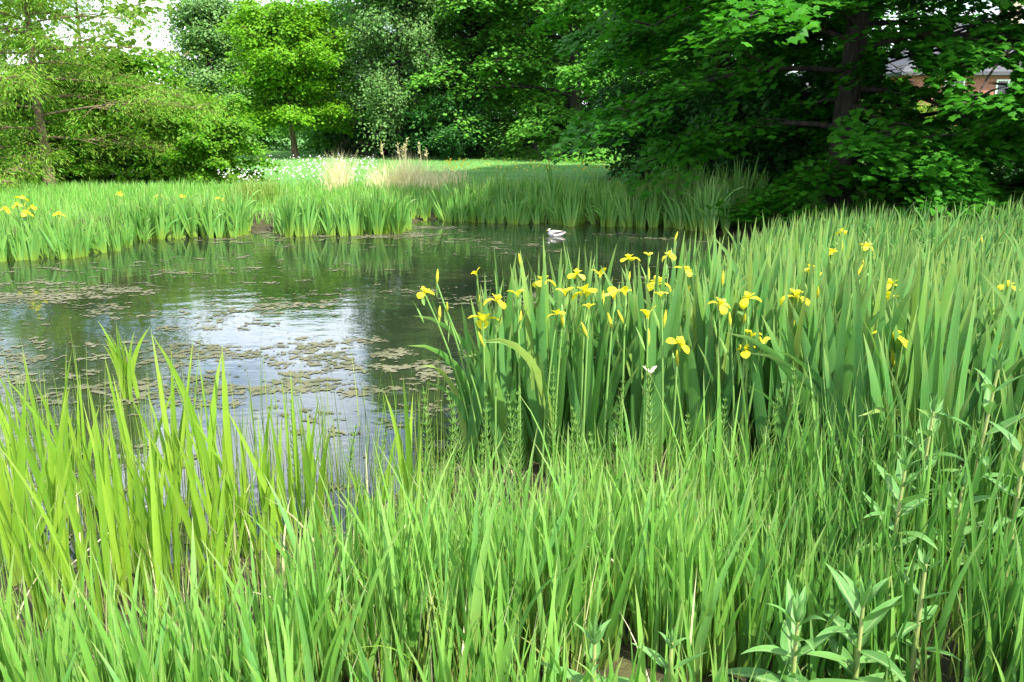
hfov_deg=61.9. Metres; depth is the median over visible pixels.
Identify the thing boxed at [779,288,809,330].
yellow iris
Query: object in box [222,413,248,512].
bur reed
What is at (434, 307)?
yellow iris
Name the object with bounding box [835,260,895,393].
iris plant
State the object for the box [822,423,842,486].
horsetail
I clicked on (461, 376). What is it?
iris plant
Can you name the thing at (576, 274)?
yellow iris
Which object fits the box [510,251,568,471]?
iris plant
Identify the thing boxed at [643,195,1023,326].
iris bed
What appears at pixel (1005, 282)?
iris plant
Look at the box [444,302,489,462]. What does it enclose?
yellow iris
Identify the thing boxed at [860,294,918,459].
iris plant
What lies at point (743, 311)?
iris plant
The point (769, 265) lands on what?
iris plant
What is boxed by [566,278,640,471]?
iris plant
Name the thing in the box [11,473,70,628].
bur reed
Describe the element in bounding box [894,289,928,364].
iris plant
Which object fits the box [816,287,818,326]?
yellow iris
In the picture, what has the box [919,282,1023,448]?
iris plant
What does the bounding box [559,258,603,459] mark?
iris plant
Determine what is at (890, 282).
yellow iris
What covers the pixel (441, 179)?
dry grass clump
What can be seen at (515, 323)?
iris plant
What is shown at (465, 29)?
grove tree
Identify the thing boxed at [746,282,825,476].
iris plant
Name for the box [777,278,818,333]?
iris plant
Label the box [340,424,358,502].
horsetail
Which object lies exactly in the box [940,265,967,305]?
iris plant
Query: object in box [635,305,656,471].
yellow iris
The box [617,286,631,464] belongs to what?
yellow iris
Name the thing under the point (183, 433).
bur reed
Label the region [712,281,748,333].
iris plant
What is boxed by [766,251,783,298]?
iris plant
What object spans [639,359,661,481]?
horsetail
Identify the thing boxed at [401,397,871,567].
transition grass
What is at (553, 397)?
horsetail
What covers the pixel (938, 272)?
iris plant
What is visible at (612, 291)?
yellow iris
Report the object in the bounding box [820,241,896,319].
iris plant
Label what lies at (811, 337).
iris plant
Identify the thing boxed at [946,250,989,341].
iris plant
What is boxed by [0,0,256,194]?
larch tree
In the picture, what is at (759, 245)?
iris plant
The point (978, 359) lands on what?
iris plant
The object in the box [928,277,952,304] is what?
iris plant
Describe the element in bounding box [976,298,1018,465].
iris plant
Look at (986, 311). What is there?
iris plant
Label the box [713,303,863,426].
iris plant
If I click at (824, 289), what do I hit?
iris plant
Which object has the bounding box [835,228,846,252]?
yellow iris
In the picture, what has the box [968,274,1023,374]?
iris plant
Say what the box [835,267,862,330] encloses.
iris plant
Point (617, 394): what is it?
iris plant
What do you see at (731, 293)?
iris plant
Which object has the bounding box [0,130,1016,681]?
ground
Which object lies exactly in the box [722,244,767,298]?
iris plant
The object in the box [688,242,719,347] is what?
iris plant
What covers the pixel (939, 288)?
iris plant
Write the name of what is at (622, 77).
grove tree
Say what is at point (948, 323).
iris plant
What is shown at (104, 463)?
bur reed
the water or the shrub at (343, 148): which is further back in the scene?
the shrub at (343, 148)
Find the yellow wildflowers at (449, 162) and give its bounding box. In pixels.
[445,158,617,171]
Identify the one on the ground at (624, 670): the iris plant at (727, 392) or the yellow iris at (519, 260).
the iris plant at (727, 392)
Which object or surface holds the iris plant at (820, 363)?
on the ground at (624, 670)
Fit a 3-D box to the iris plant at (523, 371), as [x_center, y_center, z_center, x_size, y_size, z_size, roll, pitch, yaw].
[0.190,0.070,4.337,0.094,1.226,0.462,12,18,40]
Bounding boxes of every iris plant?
[409,278,502,459]
[416,249,521,371]
[424,306,497,467]
[452,291,513,453]
[463,280,575,461]
[467,292,527,468]
[469,312,516,466]
[470,284,499,455]
[477,256,523,352]
[482,337,597,474]
[488,268,531,324]
[503,273,539,384]
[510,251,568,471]
[511,280,582,335]
[512,262,563,320]
[515,238,576,414]
[521,270,590,353]
[522,244,616,315]
[527,248,577,301]
[534,259,567,309]
[538,286,602,350]
[548,282,629,461]
[549,256,590,349]
[550,267,596,319]
[551,246,609,323]
[557,251,717,404]
[557,258,594,344]
[557,311,685,362]
[558,242,571,299]
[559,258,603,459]
[560,261,633,459]
[566,248,579,296]
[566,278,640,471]
[569,280,641,470]
[571,281,581,304]
[572,284,597,362]
[576,309,631,395]
[584,245,612,314]
[586,276,598,345]
[593,265,699,357]
[600,265,704,362]
[616,252,697,467]
[617,245,674,384]
[621,264,637,334]
[625,271,715,461]
[644,299,765,349]
[678,262,746,451]
[679,257,738,345]
[681,267,750,464]
[686,257,713,296]
[686,266,740,449]
[688,236,787,463]
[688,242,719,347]
[689,297,767,409]
[692,253,745,347]
[698,242,780,462]
[703,227,861,310]
[706,222,742,286]
[712,235,784,309]
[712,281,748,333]
[713,278,756,396]
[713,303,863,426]
[715,272,749,321]
[722,229,764,309]
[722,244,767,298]
[725,256,877,478]
[734,245,758,277]
[739,237,771,307]
[743,264,795,309]
[745,269,958,472]
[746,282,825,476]
[747,235,795,280]
[748,300,756,456]
[749,253,841,385]
[751,230,779,297]
[755,266,813,462]
[757,239,789,327]
[757,289,777,311]
[761,281,908,431]
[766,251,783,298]
[769,251,797,331]
[774,258,802,299]
[775,224,846,301]
[775,239,820,345]
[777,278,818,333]
[785,227,800,285]
[787,271,919,453]
[790,312,853,436]
[795,271,842,300]
[796,248,820,308]
[796,250,802,288]
[799,246,863,337]
[800,250,836,361]
[801,230,855,295]
[801,248,845,359]
[802,265,869,445]
[802,300,840,352]
[804,248,864,362]
[805,235,868,293]
[805,245,834,279]
[813,234,816,270]
[814,281,822,371]
[818,242,863,300]
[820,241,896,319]
[820,276,908,328]
[821,258,852,339]
[833,275,960,384]
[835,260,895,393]
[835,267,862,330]
[842,253,875,303]
[851,241,919,335]
[854,247,863,290]
[856,232,941,301]
[860,280,1023,496]
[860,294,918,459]
[863,241,953,460]
[869,284,906,339]
[880,246,948,339]
[883,359,974,499]
[884,269,975,445]
[885,226,995,380]
[891,256,936,317]
[893,246,919,297]
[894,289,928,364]
[896,245,980,356]
[900,301,981,371]
[904,247,947,343]
[906,285,997,342]
[909,245,929,332]
[909,251,933,315]
[918,254,1023,469]
[918,278,985,473]
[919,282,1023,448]
[923,267,1023,383]
[924,258,933,287]
[928,272,997,317]
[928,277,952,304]
[929,295,952,341]
[933,303,976,343]
[935,261,953,299]
[937,258,975,309]
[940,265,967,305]
[945,266,997,351]
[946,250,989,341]
[948,253,1009,311]
[951,265,1012,305]
[959,262,1003,321]
[964,261,1006,301]
[964,316,1003,401]
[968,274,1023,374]
[968,305,1018,365]
[969,260,998,289]
[975,274,1007,340]
[975,287,1001,370]
[976,257,1023,397]
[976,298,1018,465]
[977,254,1015,336]
[980,272,1023,420]
[980,285,1023,392]
[987,262,1015,321]
[989,273,1016,355]
[991,259,1013,325]
[992,320,1023,432]
[996,279,1014,305]
[1000,376,1023,494]
[1001,251,1012,304]
[1002,368,1017,452]
[1010,297,1015,338]
[1013,260,1023,380]
[1016,263,1023,308]
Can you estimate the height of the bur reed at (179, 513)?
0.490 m
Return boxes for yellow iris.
[0,206,9,234]
[12,202,22,217]
[15,195,28,221]
[21,210,33,223]
[27,204,36,217]
[53,211,65,229]
[414,286,474,457]
[430,269,480,465]
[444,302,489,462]
[468,312,498,458]
[471,267,479,309]
[483,294,505,472]
[508,289,527,478]
[517,253,527,295]
[532,276,555,286]
[541,309,567,478]
[554,287,572,450]
[567,268,584,316]
[572,284,596,468]
[581,303,592,465]
[590,268,605,304]
[602,286,622,459]
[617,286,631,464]
[620,254,639,285]
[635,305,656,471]
[640,366,656,473]
[641,252,651,320]
[647,275,670,300]
[652,291,667,471]
[662,251,675,302]
[666,336,689,460]
[671,231,677,282]
[674,266,691,289]
[707,297,730,438]
[718,312,734,441]
[720,271,723,299]
[737,344,754,412]
[738,329,761,454]
[739,291,761,415]
[741,313,745,451]
[741,335,769,463]
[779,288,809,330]
[802,264,820,292]
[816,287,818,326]
[829,248,836,275]
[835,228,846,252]
[851,264,862,306]
[859,242,872,267]
[872,330,907,386]
[886,278,896,301]
[886,291,898,307]
[979,235,982,266]
[997,280,1015,305]
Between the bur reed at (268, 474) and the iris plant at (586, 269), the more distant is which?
the iris plant at (586, 269)
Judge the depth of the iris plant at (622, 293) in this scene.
4.49 m
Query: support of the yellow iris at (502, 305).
on the ground at (624, 670)
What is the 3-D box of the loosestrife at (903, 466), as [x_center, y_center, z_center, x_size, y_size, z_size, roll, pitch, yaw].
[1.157,0.611,2.580,0.269,0.616,0.296,10,17,35]
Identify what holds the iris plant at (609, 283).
on the ground at (624, 670)
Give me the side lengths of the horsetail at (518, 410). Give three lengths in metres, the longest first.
0.638 x 0.109 x 0.109 m
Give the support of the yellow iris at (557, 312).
on the ground at (624, 670)
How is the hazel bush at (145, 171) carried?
on the ground at (624, 670)
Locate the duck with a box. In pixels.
[546,228,565,235]
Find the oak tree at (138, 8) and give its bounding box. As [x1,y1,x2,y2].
[0,0,193,91]
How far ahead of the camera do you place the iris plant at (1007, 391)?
3.22 m
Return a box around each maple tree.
[525,0,905,182]
[546,0,1023,228]
[599,0,980,171]
[781,0,1023,207]
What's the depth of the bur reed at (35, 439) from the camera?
4.03 m
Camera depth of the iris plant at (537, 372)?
4.11 m
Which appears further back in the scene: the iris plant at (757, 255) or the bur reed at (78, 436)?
the iris plant at (757, 255)
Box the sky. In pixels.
[0,0,1023,122]
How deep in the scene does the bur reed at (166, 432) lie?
3.86 m
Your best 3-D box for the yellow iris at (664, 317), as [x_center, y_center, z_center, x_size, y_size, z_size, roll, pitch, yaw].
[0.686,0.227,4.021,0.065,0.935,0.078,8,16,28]
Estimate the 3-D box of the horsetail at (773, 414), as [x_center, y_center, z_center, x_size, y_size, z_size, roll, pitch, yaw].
[1.107,0.413,3.712,0.110,0.550,0.108,16,17,40]
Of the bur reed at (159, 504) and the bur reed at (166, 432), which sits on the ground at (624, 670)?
the bur reed at (159, 504)
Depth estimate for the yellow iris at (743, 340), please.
3.87 m
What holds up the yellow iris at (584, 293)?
on the ground at (624, 670)
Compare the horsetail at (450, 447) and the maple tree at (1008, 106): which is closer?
the horsetail at (450, 447)
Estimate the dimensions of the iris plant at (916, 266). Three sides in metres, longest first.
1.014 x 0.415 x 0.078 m
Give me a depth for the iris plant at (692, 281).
5.36 m
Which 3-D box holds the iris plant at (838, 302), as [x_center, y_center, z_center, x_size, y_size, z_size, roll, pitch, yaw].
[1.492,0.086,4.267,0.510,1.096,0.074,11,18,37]
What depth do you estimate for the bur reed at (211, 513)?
3.41 m
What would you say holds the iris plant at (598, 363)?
on the ground at (624, 670)
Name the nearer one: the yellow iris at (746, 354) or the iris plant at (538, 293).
the yellow iris at (746, 354)
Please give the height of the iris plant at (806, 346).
1.106 m
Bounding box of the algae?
[0,222,741,572]
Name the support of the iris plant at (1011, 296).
on the ground at (624, 670)
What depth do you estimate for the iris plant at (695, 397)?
4.01 m
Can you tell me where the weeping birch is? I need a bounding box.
[319,0,475,159]
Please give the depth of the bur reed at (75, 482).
3.91 m
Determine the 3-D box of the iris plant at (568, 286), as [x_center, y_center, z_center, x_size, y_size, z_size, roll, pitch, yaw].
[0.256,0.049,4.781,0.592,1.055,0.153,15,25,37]
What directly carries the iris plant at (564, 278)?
on the ground at (624, 670)
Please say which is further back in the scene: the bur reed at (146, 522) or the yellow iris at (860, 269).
the yellow iris at (860, 269)
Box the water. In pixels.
[0,219,741,571]
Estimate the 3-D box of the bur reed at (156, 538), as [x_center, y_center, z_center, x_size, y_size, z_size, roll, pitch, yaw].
[-1.012,0.662,2.749,0.398,0.708,0.288,0,14,0]
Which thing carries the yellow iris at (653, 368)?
on the ground at (624, 670)
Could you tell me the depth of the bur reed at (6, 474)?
3.86 m
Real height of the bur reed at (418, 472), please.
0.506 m
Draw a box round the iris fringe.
[0,151,773,261]
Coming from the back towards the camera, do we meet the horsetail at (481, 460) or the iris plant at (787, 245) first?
the iris plant at (787, 245)
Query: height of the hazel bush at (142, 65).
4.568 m
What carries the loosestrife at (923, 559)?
on the ground at (624, 670)
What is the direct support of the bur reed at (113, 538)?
on the ground at (624, 670)
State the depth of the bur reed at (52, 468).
3.56 m
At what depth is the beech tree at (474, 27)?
41.57 m
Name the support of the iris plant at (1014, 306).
on the ground at (624, 670)
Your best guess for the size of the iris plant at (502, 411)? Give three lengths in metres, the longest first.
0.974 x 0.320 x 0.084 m
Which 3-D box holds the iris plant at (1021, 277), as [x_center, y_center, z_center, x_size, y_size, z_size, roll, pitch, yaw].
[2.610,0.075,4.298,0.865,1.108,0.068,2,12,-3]
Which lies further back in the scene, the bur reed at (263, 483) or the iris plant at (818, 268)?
the iris plant at (818, 268)
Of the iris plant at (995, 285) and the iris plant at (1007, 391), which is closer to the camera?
the iris plant at (1007, 391)
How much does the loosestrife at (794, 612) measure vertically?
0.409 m
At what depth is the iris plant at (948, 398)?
3.15 m
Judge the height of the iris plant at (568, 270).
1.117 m
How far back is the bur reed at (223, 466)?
3.52 m
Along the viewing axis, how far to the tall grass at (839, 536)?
2.52 m
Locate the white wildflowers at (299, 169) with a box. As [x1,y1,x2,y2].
[217,154,376,181]
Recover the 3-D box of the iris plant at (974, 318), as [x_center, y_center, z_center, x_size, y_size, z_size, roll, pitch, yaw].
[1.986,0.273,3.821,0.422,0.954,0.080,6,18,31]
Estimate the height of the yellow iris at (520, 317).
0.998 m
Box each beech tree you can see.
[333,0,618,158]
[412,0,687,163]
[447,1,612,149]
[512,0,701,154]
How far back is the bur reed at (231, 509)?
3.51 m
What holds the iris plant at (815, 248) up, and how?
on the ground at (624, 670)
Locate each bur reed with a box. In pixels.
[0,352,71,518]
[0,374,29,585]
[0,378,82,565]
[0,396,9,471]
[0,397,48,559]
[0,413,111,632]
[0,414,31,504]
[0,481,56,583]
[0,490,63,628]
[4,490,79,587]
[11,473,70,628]
[12,414,76,577]
[12,504,135,633]
[14,379,72,465]
[28,372,89,503]
[33,387,66,550]
[50,409,108,509]
[58,482,96,614]
[70,405,99,492]
[71,400,132,614]
[73,412,123,512]
[75,381,121,588]
[88,416,155,573]
[99,323,149,400]
[104,355,176,491]
[111,433,236,642]
[115,448,168,581]
[120,482,144,595]
[121,427,156,541]
[126,429,163,509]
[127,379,183,495]
[131,460,179,621]
[133,446,183,597]
[136,436,181,522]
[143,459,175,597]
[146,387,215,601]
[147,330,200,516]
[152,335,232,521]
[158,386,230,547]
[160,342,192,486]
[185,449,233,563]
[187,397,217,528]
[193,397,282,549]
[196,465,248,622]
[213,437,261,558]
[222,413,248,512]
[225,377,297,549]
[227,464,276,556]
[238,466,275,582]
[254,445,270,526]
[290,370,326,530]
[291,379,331,541]
[346,464,386,555]
[379,427,398,510]
[384,379,419,515]
[400,438,420,523]
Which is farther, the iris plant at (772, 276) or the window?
the window
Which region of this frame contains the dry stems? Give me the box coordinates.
[0,425,1011,681]
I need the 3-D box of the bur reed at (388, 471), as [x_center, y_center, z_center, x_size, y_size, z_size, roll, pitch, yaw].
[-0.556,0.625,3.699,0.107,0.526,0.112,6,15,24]
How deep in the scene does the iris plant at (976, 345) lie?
3.49 m
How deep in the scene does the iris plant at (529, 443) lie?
4.35 m
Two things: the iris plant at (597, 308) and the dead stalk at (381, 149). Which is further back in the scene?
the dead stalk at (381, 149)
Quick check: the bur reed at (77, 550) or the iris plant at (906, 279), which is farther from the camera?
the iris plant at (906, 279)
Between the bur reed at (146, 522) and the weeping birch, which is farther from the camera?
the weeping birch
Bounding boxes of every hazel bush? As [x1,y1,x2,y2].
[0,27,182,179]
[0,63,77,178]
[0,102,121,184]
[86,68,243,182]
[152,92,280,183]
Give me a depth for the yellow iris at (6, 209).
12.07 m
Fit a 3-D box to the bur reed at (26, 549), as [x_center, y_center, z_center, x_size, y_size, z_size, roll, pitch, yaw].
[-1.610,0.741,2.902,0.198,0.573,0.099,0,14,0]
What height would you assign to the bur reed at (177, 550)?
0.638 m
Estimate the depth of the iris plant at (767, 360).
3.96 m
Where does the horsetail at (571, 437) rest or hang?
on the ground at (624, 670)
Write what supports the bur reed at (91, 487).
in the water
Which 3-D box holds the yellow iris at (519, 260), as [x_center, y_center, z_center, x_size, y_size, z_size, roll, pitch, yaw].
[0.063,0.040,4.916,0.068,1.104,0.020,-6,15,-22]
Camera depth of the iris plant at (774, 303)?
4.38 m
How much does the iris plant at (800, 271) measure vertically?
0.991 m
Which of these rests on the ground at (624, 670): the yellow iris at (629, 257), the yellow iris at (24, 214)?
the yellow iris at (629, 257)
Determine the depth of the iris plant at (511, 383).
4.33 m
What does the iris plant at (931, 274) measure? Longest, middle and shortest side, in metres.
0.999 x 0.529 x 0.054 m
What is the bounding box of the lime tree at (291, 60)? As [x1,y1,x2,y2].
[214,0,360,157]
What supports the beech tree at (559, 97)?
on the ground at (624, 670)
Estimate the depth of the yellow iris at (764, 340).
3.87 m
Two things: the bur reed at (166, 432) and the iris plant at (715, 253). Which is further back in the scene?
the iris plant at (715, 253)
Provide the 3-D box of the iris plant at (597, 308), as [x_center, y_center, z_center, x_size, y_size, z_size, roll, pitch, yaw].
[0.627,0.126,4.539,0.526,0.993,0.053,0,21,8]
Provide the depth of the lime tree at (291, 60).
40.54 m
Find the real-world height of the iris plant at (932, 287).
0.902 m
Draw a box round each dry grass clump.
[202,174,286,206]
[300,148,359,192]
[355,159,405,192]
[377,152,437,190]
[411,162,476,192]
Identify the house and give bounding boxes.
[880,2,1023,125]
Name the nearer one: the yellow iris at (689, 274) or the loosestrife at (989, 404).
the loosestrife at (989, 404)
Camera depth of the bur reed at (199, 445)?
3.73 m
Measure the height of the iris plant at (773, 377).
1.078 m
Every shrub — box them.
[234,93,306,150]
[270,82,354,153]
[305,91,394,154]
[365,78,474,156]
[394,88,503,159]
[561,70,683,180]
[634,68,815,186]
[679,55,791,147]
[711,51,890,198]
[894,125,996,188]
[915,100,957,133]
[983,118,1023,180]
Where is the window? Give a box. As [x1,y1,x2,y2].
[995,79,1010,97]
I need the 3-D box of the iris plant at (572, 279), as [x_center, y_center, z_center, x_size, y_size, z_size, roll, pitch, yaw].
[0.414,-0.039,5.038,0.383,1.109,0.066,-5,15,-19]
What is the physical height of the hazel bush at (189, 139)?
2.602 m
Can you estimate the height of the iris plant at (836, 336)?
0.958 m
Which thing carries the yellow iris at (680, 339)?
on the ground at (624, 670)
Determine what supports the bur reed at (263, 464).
in the water
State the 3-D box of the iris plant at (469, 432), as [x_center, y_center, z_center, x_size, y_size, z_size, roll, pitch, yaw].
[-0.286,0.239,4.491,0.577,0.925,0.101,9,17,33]
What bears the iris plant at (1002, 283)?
on the ground at (624, 670)
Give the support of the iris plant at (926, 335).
on the ground at (624, 670)
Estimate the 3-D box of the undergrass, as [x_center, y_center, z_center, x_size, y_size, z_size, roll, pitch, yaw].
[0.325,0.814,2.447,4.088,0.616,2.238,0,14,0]
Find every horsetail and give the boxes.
[286,399,304,496]
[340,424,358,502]
[371,431,387,493]
[420,387,435,506]
[439,400,459,493]
[446,387,470,477]
[472,433,490,488]
[478,393,495,479]
[505,390,522,489]
[507,385,525,501]
[542,365,563,491]
[560,411,576,461]
[570,406,592,479]
[586,432,602,482]
[609,376,627,469]
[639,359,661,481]
[678,413,693,472]
[713,397,730,458]
[754,377,785,463]
[785,361,806,461]
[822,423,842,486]
[870,442,885,488]
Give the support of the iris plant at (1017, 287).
on the ground at (624, 670)
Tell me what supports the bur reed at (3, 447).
in the water
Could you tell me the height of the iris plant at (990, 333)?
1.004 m
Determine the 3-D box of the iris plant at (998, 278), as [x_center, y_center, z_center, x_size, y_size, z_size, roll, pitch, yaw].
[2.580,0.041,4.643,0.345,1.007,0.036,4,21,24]
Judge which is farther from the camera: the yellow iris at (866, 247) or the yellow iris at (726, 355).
the yellow iris at (866, 247)
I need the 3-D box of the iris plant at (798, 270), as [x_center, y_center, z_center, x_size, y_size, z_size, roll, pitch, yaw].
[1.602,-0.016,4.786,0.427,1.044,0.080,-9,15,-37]
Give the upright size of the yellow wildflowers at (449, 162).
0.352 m
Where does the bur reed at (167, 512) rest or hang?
on the ground at (624, 670)
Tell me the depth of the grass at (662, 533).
2.32 m
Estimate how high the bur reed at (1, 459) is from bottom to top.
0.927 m
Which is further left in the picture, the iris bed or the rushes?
the rushes
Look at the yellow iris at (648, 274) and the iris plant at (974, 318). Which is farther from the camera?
the yellow iris at (648, 274)
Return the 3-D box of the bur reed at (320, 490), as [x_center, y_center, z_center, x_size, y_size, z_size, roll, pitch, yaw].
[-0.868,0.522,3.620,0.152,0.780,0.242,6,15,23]
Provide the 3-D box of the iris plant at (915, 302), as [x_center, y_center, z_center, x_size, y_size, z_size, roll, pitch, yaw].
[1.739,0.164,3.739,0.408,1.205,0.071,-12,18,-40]
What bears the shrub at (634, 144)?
on the ground at (624, 670)
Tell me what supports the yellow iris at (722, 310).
on the ground at (624, 670)
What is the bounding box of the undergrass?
[0,447,1019,681]
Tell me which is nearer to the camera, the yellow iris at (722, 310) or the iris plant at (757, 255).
the yellow iris at (722, 310)
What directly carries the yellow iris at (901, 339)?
on the ground at (624, 670)
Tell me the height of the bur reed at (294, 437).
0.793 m
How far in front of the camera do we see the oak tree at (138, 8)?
26.09 m
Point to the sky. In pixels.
(157, 40)
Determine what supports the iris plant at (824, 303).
on the ground at (624, 670)
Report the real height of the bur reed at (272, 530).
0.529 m
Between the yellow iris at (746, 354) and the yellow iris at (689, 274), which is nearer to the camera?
the yellow iris at (746, 354)
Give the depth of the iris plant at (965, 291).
4.33 m
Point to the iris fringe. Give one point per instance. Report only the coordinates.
(612, 206)
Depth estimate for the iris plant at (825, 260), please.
4.97 m
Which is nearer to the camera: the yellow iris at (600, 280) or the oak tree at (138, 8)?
the yellow iris at (600, 280)
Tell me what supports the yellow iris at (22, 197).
in the water
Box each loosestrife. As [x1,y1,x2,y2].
[535,613,638,681]
[632,629,706,681]
[709,578,863,681]
[800,563,905,681]
[859,445,937,603]
[878,544,959,681]
[892,393,964,566]
[927,467,1003,602]
[929,344,1023,550]
[979,417,1023,590]
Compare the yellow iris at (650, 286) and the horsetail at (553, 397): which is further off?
the yellow iris at (650, 286)
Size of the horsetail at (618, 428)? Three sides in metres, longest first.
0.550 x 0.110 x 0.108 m
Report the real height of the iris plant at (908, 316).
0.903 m
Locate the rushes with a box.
[0,330,465,650]
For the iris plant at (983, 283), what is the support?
on the ground at (624, 670)
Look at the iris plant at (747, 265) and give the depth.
5.31 m
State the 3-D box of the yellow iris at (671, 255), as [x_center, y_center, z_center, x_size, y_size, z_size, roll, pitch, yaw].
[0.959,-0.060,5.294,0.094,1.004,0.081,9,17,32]
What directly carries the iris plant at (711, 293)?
on the ground at (624, 670)
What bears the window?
in the house
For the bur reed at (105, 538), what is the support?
on the ground at (624, 670)
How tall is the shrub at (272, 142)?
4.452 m
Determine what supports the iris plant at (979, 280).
on the ground at (624, 670)
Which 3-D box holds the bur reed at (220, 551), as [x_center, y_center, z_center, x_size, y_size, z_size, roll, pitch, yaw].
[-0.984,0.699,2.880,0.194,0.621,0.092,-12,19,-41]
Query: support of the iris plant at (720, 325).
on the ground at (624, 670)
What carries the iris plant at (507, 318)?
on the ground at (624, 670)
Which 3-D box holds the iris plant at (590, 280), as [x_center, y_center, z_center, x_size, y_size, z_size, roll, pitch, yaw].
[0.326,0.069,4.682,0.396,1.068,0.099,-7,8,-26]
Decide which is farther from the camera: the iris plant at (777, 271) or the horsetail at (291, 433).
the iris plant at (777, 271)
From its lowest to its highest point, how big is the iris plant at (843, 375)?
1.161 m
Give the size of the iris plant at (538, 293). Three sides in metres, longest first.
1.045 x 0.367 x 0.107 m
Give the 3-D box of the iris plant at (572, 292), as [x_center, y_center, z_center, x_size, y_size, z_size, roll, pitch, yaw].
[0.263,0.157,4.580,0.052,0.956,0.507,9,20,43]
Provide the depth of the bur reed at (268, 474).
3.77 m
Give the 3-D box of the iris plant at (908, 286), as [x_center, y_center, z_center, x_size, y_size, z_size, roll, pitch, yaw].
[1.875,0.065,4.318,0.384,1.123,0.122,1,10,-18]
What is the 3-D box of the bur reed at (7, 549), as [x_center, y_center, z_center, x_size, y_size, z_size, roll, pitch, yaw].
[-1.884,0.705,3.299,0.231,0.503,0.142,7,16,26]
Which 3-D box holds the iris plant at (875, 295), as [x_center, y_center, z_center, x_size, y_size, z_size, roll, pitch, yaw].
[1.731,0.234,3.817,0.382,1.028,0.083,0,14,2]
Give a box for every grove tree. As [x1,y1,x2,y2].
[0,37,14,63]
[147,0,264,145]
[179,4,279,140]
[294,0,391,148]
[357,3,524,152]
[459,16,565,144]
[543,14,628,143]
[584,52,684,109]
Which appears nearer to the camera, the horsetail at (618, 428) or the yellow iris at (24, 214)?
the horsetail at (618, 428)
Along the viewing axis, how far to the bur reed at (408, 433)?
3.74 m
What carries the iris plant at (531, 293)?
on the ground at (624, 670)
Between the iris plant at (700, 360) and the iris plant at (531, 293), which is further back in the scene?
the iris plant at (531, 293)
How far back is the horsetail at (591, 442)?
3.75 m
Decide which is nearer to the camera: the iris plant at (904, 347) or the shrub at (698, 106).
the iris plant at (904, 347)
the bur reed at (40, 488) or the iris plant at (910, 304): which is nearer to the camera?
the bur reed at (40, 488)
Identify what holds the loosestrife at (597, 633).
on the ground at (624, 670)
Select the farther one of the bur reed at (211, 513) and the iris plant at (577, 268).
the iris plant at (577, 268)
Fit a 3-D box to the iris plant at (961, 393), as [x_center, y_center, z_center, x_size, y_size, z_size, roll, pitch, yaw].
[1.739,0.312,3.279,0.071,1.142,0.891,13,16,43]
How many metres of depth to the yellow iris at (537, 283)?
4.28 m
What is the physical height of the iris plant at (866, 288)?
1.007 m
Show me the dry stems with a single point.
(346, 581)
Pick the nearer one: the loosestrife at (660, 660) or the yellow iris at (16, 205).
the loosestrife at (660, 660)
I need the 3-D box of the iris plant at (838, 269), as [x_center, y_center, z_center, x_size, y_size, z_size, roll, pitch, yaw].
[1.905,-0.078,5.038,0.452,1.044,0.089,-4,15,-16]
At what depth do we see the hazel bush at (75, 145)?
22.70 m
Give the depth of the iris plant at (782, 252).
5.14 m
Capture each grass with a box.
[0,175,1023,243]
[0,351,1023,681]
[14,145,863,182]
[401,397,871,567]
[724,356,1023,681]
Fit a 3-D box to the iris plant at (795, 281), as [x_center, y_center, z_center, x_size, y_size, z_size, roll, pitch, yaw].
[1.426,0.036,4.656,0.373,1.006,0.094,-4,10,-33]
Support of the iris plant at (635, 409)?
on the ground at (624, 670)
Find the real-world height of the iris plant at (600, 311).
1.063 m
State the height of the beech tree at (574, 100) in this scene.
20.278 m
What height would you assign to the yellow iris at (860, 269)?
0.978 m
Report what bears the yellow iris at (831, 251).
on the ground at (624, 670)
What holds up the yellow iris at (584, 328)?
on the ground at (624, 670)
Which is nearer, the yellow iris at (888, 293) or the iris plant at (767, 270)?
the yellow iris at (888, 293)
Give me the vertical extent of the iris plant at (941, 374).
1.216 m
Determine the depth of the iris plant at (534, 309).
4.40 m
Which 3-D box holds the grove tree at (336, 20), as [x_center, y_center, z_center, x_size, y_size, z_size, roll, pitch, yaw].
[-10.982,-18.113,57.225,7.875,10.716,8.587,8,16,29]
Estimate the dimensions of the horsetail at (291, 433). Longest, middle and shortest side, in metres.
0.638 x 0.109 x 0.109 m
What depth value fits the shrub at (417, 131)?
44.75 m
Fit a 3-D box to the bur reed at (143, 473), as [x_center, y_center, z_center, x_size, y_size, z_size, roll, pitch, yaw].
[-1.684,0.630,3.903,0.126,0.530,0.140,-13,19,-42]
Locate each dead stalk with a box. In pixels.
[380,142,385,170]
[396,137,408,169]
[417,142,427,170]
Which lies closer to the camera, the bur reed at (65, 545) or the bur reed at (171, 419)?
the bur reed at (65, 545)
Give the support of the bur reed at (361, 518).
on the ground at (624, 670)
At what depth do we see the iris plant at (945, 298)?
3.48 m
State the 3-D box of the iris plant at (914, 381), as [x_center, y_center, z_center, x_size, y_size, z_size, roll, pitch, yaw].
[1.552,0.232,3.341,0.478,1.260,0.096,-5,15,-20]
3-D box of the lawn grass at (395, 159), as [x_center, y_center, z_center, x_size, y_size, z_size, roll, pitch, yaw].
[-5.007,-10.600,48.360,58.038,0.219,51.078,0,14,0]
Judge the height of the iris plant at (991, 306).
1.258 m
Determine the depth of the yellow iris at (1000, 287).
4.17 m
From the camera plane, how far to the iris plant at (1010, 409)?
3.12 m
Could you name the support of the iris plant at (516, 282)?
on the ground at (624, 670)

